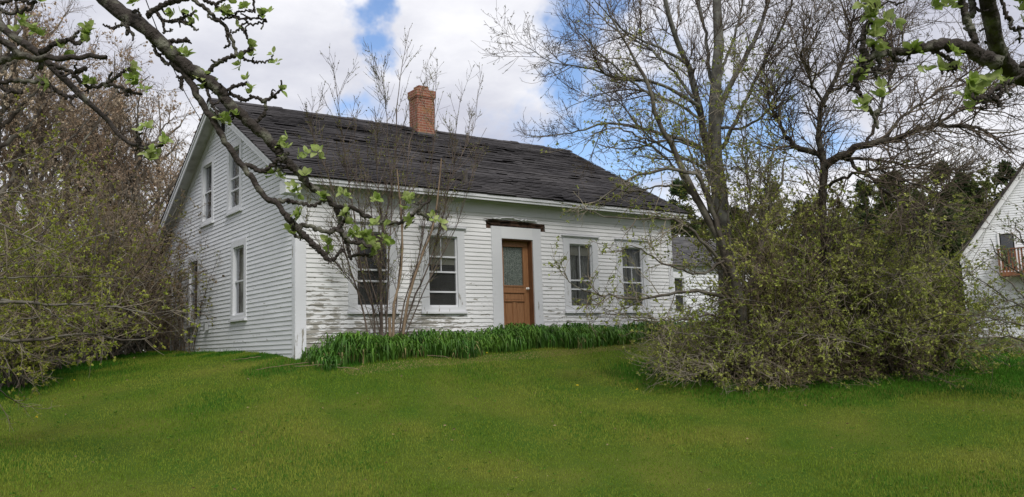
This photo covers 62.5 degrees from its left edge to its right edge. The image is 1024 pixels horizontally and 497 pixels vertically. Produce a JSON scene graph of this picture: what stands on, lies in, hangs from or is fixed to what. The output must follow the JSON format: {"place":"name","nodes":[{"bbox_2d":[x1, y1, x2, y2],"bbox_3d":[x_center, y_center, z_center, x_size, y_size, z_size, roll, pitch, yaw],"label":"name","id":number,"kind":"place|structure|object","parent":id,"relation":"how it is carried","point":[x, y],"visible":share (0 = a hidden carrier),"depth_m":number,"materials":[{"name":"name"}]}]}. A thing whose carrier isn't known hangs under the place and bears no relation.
{"place":"outdoors","nodes":[
{"label":"outdoors","id":0,"kind":"place"},
{"bbox_2d":[0,335,1023,496],"bbox_3d":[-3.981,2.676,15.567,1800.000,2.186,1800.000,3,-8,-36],"label":"ground","id":1,"kind":"structure","parent":0,"point":[455,399],"depth_m":11.37,"materials":[{"name":"green plant"}]},
{"bbox_2d":[0,13,121,238],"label":"blossoming tree","id":2,"kind":"object","parent":1,"relation":"on","point":[20,139],"visible":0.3,"depth_m":25.92,"materials":[{"name":"brown plant"}]},
{"bbox_2d":[0,197,151,401],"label":"overgrown shrub","id":3,"kind":"object","parent":1,"relation":"on","point":[20,380],"visible":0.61,"depth_m":15.49,"materials":[{"name":"green plant"}]},
{"bbox_2d":[0,1,153,249],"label":"blossoming tree","id":4,"kind":"object","parent":1,"relation":"on","point":[6,105],"visible":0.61,"depth_m":24.50,"materials":[{"name":"brown plant"}]},
{"bbox_2d":[6,34,163,356],"bbox_3d":[-17.745,-1.866,34.441,8.038,13.831,8.048,-5,-7,27],"label":"bare tree","id":5,"kind":"object","parent":1,"relation":"on","point":[95,52],"visible":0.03,"depth_m":34.21,"materials":[{"name":"brown plant"}]},
{"bbox_2d":[0,118,184,355],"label":"overgrown shrub","id":6,"kind":"object","parent":1,"relation":"on","point":[109,142],"visible":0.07,"depth_m":23.22,"materials":[{"name":"brown plant"}]},
{"bbox_2d":[0,0,185,351],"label":"bare tree","id":7,"kind":"object","parent":1,"relation":"on","point":[64,64],"visible":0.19,"depth_m":28.02,"materials":[{"name":"brown plant"}]},
{"bbox_2d":[2,39,184,248],"bbox_3d":[-15.147,-1.776,30.907,7.308,12.574,7.316,-5,-7,25],"label":"bare tree","id":8,"kind":"object","parent":1,"relation":"on","point":[114,65],"visible":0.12,"depth_m":31.23,"materials":[{"name":"brown plant"}]},
{"bbox_2d":[0,139,188,352],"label":"overgrown shrub","id":9,"kind":"object","parent":1,"relation":"on","point":[140,197],"visible":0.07,"depth_m":25.18,"materials":[{"name":"brown plant"}]},
{"bbox_2d":[21,164,168,351],"bbox_3d":[-11.966,0.577,25.680,8.753,5.505,8.317,3,-8,-36],"label":"overgrown shrub","id":10,"kind":"object","parent":1,"relation":"on","point":[131,227],"visible":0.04,"depth_m":25.12,"materials":[{"name":"brown plant"}]},
{"bbox_2d":[0,141,199,359],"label":"overgrown shrub","id":11,"kind":"object","parent":1,"relation":"on","point":[56,202],"visible":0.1,"depth_m":21.03,"materials":[{"name":"green plant"}]},
{"bbox_2d":[0,84,201,430],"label":"shrub","id":12,"kind":"object","parent":1,"relation":"on","point":[54,252],"visible":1,"depth_m":10.00,"materials":[{"name":"green plant"}]},
{"bbox_2d":[0,146,208,370],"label":"overgrown shrub","id":13,"kind":"object","parent":1,"relation":"on","point":[56,352],"visible":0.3,"depth_m":17.67,"materials":[{"name":"green plant"}]},
{"bbox_2d":[14,50,199,258],"bbox_3d":[-12.140,-1.610,27.199,5.862,10.782,6.008,-5,-7,29],"label":"blossoming tree","id":14,"kind":"object","parent":1,"relation":"on","point":[127,169],"visible":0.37,"depth_m":27.57,"materials":[{"name":"brown plant"}]},
{"bbox_2d":[0,160,216,363],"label":"overgrown shrub","id":15,"kind":"object","parent":1,"relation":"on","point":[112,223],"visible":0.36,"depth_m":19.25,"materials":[{"name":"green plant"}]},
{"bbox_2d":[9,170,224,355],"bbox_3d":[-9.088,0.248,21.162,6.472,4.917,6.897,3,-8,-36],"label":"overgrown shrub","id":16,"kind":"object","parent":1,"relation":"on","point":[116,350],"visible":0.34,"depth_m":20.55,"materials":[{"name":"green plant"}]},
{"bbox_2d":[47,46,188,350],"bbox_3d":[-14.100,-1.318,30.224,6.324,11.350,6.171,-2,-7,-1],"label":"blossoming tree","id":17,"kind":"object","parent":1,"relation":"on","point":[144,164],"visible":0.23,"depth_m":29.13,"materials":[{"name":"brown plant"}]},
{"bbox_2d":[79,88,194,287],"bbox_3d":[-16.133,-1.029,36.840,7.316,12.574,7.308,-7,-8,37],"label":"bare tree","id":18,"kind":"object","parent":1,"relation":"on","point":[174,130],"visible":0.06,"depth_m":36.97,"materials":[{"name":"brown plant"}]},
{"bbox_2d":[72,193,208,350],"bbox_3d":[-9.898,0.737,22.833,6.692,4.583,6.954,-3,-7,10],"label":"overgrown shrub","id":19,"kind":"object","parent":1,"relation":"on","point":[164,323],"visible":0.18,"depth_m":22.25,"materials":[{"name":"green plant"}]},
{"bbox_2d":[117,125,186,251],"bbox_3d":[-14.459,-0.280,33.802,5.692,10.215,5.554,-1,-7,-9],"label":"blossoming tree","id":20,"kind":"object","parent":1,"relation":"on","point":[167,157],"visible":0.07,"depth_m":34.89,"materials":[{"name":"brown plant"}]},
{"bbox_2d":[153,229,221,351],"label":"shrub","id":21,"kind":"object","parent":1,"relation":"on","point":[175,341],"visible":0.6,"depth_m":21.62,"materials":[{"name":"brown plant"}]},
{"bbox_2d":[0,0,448,263],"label":"apple tree","id":22,"kind":"object","parent":1,"relation":"on","point":[179,62],"visible":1,"depth_m":3.28,"materials":[{"name":"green plant"}]},
{"bbox_2d":[280,23,490,340],"bbox_3d":[-2.264,-1.361,16.392,4.934,6.836,1.738,3,-8,-36],"label":"sapling clump","id":23,"kind":"object","parent":1,"relation":"on","point":[380,264],"visible":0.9,"depth_m":16.39,"materials":[{"name":"brown plant"}]},
{"bbox_2d":[146,85,753,358],"bbox_3d":[0.234,-0.375,25.963,19.592,7.423,11.771,3,-8,-36],"label":"farmhouse","id":24,"kind":"object","parent":1,"relation":"on","point":[276,288],"visible":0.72,"depth_m":19.11,"materials":[{"name":"painted wood clapboard"},{"name":"asphalt shingle"},{"name":"brick"}]},
{"bbox_2d":[146,0,199,117],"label":"service cable","id":25,"kind":"object","parent":24,"relation":"attached to","point":[173,69],"visible":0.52,"depth_m":17.26,"materials":[{"name":"black plastic"}]},
{"bbox_2d":[185,254,198,327],"bbox_3d":[-7.938,1.061,21.073,0.135,1.787,1.040,3,-8,-36],"label":"window","id":26,"kind":"structure","parent":24,"relation":"in","point":[195,256],"depth_m":21.31,"materials":[{"name":"paint"}]},
{"bbox_2d":[199,154,214,227],"bbox_3d":[-7.380,-1.375,20.489,0.135,1.657,1.040,3,-8,-36],"label":"window","id":27,"kind":"structure","parent":24,"relation":"in","point":[209,162],"depth_m":20.70,"materials":[{"name":"paint"}]},
{"bbox_2d":[224,138,242,216],"bbox_3d":[-6.159,-1.591,18.937,0.253,1.657,1.040,3,-8,-36],"label":"window","id":28,"kind":"structure","parent":24,"relation":"in","point":[237,144],"depth_m":19.14,"materials":[{"name":"paint"}]},
{"bbox_2d":[228,237,246,321],"bbox_3d":[-5.892,0.691,18.407,0.253,1.787,1.040,3,-8,-36],"label":"window","id":29,"kind":"structure","parent":24,"relation":"in","point":[240,243],"depth_m":18.62,"materials":[{"name":"paint"}]},
{"bbox_2d":[347,220,399,313],"bbox_3d":[-2.767,0.381,16.770,1.170,1.837,0.140,3,-8,-36],"label":"window","id":30,"kind":"structure","parent":24,"relation":"in","point":[393,256],"depth_m":16.77,"materials":[{"name":"paint"}]},
{"bbox_2d":[418,225,467,313],"bbox_3d":[-1.452,0.451,17.738,1.170,1.837,0.148,3,-8,-36],"label":"window","id":31,"kind":"structure","parent":24,"relation":"in","point":[454,254],"depth_m":17.86,"materials":[{"name":"paint"}]},
{"bbox_2d":[502,241,529,329],"bbox_3d":[0.053,0.840,18.973,0.828,2.020,0.134,3,-8,-36],"label":"door","id":32,"kind":"structure","parent":24,"relation":"in","point":[516,288],"depth_m":19.04,"materials":[{"name":"brown wood"}]},
{"bbox_2d":[561,234,601,312],"bbox_3d":[1.607,0.621,20.046,1.170,1.837,0.258,3,-8,-36],"label":"window","id":33,"kind":"structure","parent":24,"relation":"in","point":[572,244],"depth_m":20.11,"materials":[{"name":"paint"}]},
{"bbox_2d":[614,238,651,312],"bbox_3d":[2.969,0.693,21.044,1.170,1.837,0.258,3,-8,-36],"label":"window","id":34,"kind":"structure","parent":24,"relation":"in","point":[621,271],"depth_m":21.16,"materials":[{"name":"paint"}]},
{"bbox_2d":[673,273,687,316],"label":"window","id":35,"kind":"structure","parent":24,"relation":"in","point":[675,275],"depth_m":27.85,"materials":[{"name":"paint"}]},
{"bbox_2d":[304,331,662,368],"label":"dry daylily leaves","id":36,"kind":"object","parent":1,"relation":"on","point":[579,344],"visible":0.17,"depth_m":15.86,"materials":[{"name":"plant"}]},
{"bbox_2d":[301,320,717,370],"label":"daylily leaves","id":37,"kind":"object","parent":1,"relation":"on","point":[516,337],"visible":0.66,"depth_m":16.55,"materials":[{"name":"green plant"}]},
{"bbox_2d":[0,341,1023,496],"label":"lawn weeds","id":38,"kind":"object","parent":1,"relation":"on","point":[171,449],"visible":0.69,"depth_m":11.10,"materials":[{"name":"green plant"}]},
{"bbox_2d":[338,340,710,374],"bbox_3d":[1.500,2.192,17.605,10.804,0.431,0.585,3,-8,-36],"label":"dry thatch","id":39,"kind":"object","parent":1,"relation":"on","point":[530,353],"visible":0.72,"depth_m":16.08,"materials":[{"name":"plant"}]},
{"bbox_2d":[46,177,1007,355],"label":"distant woods","id":40,"kind":"object","parent":1,"relation":"on","point":[1005,184],"depth_m":66.83,"materials":[{"name":"green plant"}]},
{"bbox_2d":[473,0,845,332],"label":"maple tree","id":41,"kind":"object","parent":1,"relation":"on","point":[718,20],"visible":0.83,"depth_m":16.91,"materials":[{"name":"brown plant"}]},
{"bbox_2d":[540,0,828,393],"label":"apple tree","id":42,"kind":"object","parent":1,"relation":"on","point":[713,224],"visible":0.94,"depth_m":15.25,"materials":[{"name":"brown plant"}]},
{"bbox_2d":[668,176,700,237],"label":"pine tree","id":43,"kind":"object","parent":1,"relation":"on","point":[672,190],"visible":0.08,"depth_m":44.57,"materials":[{"name":"green plant"}]},
{"bbox_2d":[684,219,712,241],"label":"pine tree","id":44,"kind":"object","parent":1,"relation":"on","point":[708,232],"visible":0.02,"depth_m":48.42,"materials":[{"name":"green plant"}]},
{"bbox_2d":[622,274,809,392],"bbox_3d":[3.566,1.845,15.260,3.489,2.804,3.543,3,-8,-36],"label":"overgrown shrub","id":45,"kind":"object","parent":1,"relation":"on","point":[720,346],"visible":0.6,"depth_m":14.83,"materials":[{"name":"green plant"}]},
{"bbox_2d":[729,204,745,243],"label":"pine tree","id":46,"kind":"object","parent":1,"relation":"on","point":[733,216],"visible":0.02,"depth_m":50.56,"materials":[{"name":"green plant"}]},
{"bbox_2d":[702,184,802,277],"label":"leafing tree","id":47,"kind":"object","parent":1,"relation":"on","point":[755,210],"visible":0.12,"depth_m":46.30,"materials":[{"name":"green plant"}]},
{"bbox_2d":[674,156,865,377],"bbox_3d":[4.851,0.425,15.982,3.482,4.308,4.413,-3,-7,9],"label":"overgrown shrub","id":48,"kind":"object","parent":1,"relation":"on","point":[768,258],"visible":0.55,"depth_m":15.17,"materials":[{"name":"green plant"}]},
{"bbox_2d":[665,297,890,395],"bbox_3d":[4.413,2.084,15.339,3.820,2.392,3.523,1,-7,-20],"label":"overgrown shrub","id":49,"kind":"object","parent":1,"relation":"on","point":[792,366],"visible":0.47,"depth_m":14.59,"materials":[{"name":"green plant"}]},
{"bbox_2d":[755,180,800,290],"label":"pine tree","id":50,"kind":"object","parent":1,"relation":"on","point":[763,188],"visible":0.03,"depth_m":52.82,"materials":[{"name":"green plant"}]},
{"bbox_2d":[787,200,820,282],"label":"pine tree","id":51,"kind":"object","parent":1,"relation":"on","point":[814,232],"visible":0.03,"depth_m":54.67,"materials":[{"name":"green plant"}]},
{"bbox_2d":[646,155,999,366],"bbox_3d":[5.181,0.156,15.531,6.709,4.172,5.672,-5,-7,28],"label":"overgrown shrub","id":52,"kind":"object","parent":1,"relation":"on","point":[791,239],"visible":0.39,"depth_m":15.14,"materials":[{"name":"green plant"}]},
{"bbox_2d":[796,177,896,288],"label":"leafing tree","id":53,"kind":"object","parent":1,"relation":"on","point":[833,191],"visible":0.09,"depth_m":49.02,"materials":[{"name":"green plant"}]},
{"bbox_2d":[850,178,878,301],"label":"pine tree","id":54,"kind":"object","parent":1,"relation":"on","point":[863,194],"visible":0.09,"depth_m":55.91,"materials":[{"name":"green plant"}]},
{"bbox_2d":[707,171,1023,392],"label":"overgrown shrub","id":55,"kind":"object","parent":1,"relation":"on","point":[863,329],"visible":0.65,"depth_m":14.44,"materials":[{"name":"green plant"}]},
{"bbox_2d":[713,0,1023,352],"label":"apple tree","id":56,"kind":"object","parent":1,"relation":"on","point":[820,154],"visible":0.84,"depth_m":15.65,"materials":[{"name":"brown plant"}]},
{"bbox_2d":[714,186,1023,373],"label":"overgrown shrub","id":57,"kind":"object","parent":1,"relation":"on","point":[928,309],"visible":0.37,"depth_m":15.03,"materials":[{"name":"green plant"}]},
{"bbox_2d":[850,209,898,288],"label":"pine tree","id":58,"kind":"object","parent":1,"relation":"on","point":[868,218],"visible":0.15,"depth_m":44.46,"materials":[{"name":"green plant"}]},
{"bbox_2d":[785,304,970,388],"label":"overgrown shrub","id":59,"kind":"object","parent":1,"relation":"on","point":[862,367],"visible":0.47,"depth_m":14.52,"materials":[{"name":"green plant"}]},
{"bbox_2d":[871,169,954,280],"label":"pine tree","id":60,"kind":"object","parent":1,"relation":"on","point":[878,198],"visible":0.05,"depth_m":52.78,"materials":[{"name":"green plant"}]},
{"bbox_2d":[875,173,974,268],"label":"leafing tree","id":61,"kind":"object","parent":1,"relation":"on","point":[915,189],"visible":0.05,"depth_m":50.62,"materials":[{"name":"green plant"}]},
{"bbox_2d":[890,192,962,298],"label":"pine tree","id":62,"kind":"object","parent":1,"relation":"on","point":[924,213],"visible":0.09,"depth_m":44.25,"materials":[{"name":"green plant"}]},
{"bbox_2d":[845,0,1023,128],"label":"apple tree","id":63,"kind":"object","parent":1,"relation":"on","point":[1002,63],"visible":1,"depth_m":2.29,"materials":[{"name":"green plant"}]},
{"bbox_2d":[862,232,1023,372],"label":"overgrown shrub","id":64,"kind":"object","parent":1,"relation":"on","point":[965,330],"visible":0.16,"depth_m":15.48,"materials":[{"name":"green plant"}]},
{"bbox_2d":[927,158,970,278],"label":"pine tree","id":65,"kind":"object","parent":1,"relation":"on","point":[952,189],"visible":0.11,"depth_m":58.64,"materials":[{"name":"green plant"}]},
{"bbox_2d":[933,204,967,336],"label":"pine tree","id":66,"kind":"object","parent":1,"relation":"on","point":[956,241],"visible":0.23,"depth_m":46.33,"materials":[{"name":"green plant"}]},
{"bbox_2d":[951,171,988,235],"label":"pine tree","id":67,"kind":"object","parent":1,"relation":"on","point":[977,189],"visible":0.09,"depth_m":62.71,"materials":[{"name":"green plant"}]},
{"bbox_2d":[953,159,1018,237],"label":"leafing tree","id":68,"kind":"object","parent":1,"relation":"on","point":[985,200],"visible":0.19,"depth_m":61.22,"materials":[{"name":"green plant"}]},
{"bbox_2d":[952,192,1023,356],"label":"shrub","id":69,"kind":"object","parent":1,"relation":"on","point":[1004,259],"visible":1,"depth_m":12.30,"materials":[{"name":"green plant"}]},
{"bbox_2d":[960,162,1023,337],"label":"neighbouring house","id":70,"kind":"structure","parent":1,"relation":"on","point":[1014,188],"depth_m":39.50,"materials":[{"name":"white wood"}]},
{"bbox_2d":[997,231,1018,269],"bbox_3d":[23.160,0.096,39.408,0.744,1.753,0.070,-6,-8,31],"label":"balcony door","id":71,"kind":"structure","parent":70,"relation":"in","point":[1001,239],"depth_m":39.42,"materials":[{"name":"white"}]},
{"bbox_2d":[992,159,1016,200],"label":"pine tree","id":72,"kind":"object","parent":1,"relation":"on","point":[1002,179],"visible":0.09,"depth_m":65.34,"materials":[{"name":"green plant"}]},
{"bbox_2d":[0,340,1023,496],"bbox_3d":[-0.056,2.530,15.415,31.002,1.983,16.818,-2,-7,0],"label":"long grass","id":73,"kind":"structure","parent":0,"point":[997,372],"depth_m":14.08,"materials":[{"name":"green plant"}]},
{"bbox_2d":[0,0,1023,351],"label":"sky","id":74,"kind":"structure","parent":0,"point":[298,30],"materials":[{"name":"white"}]}
]}

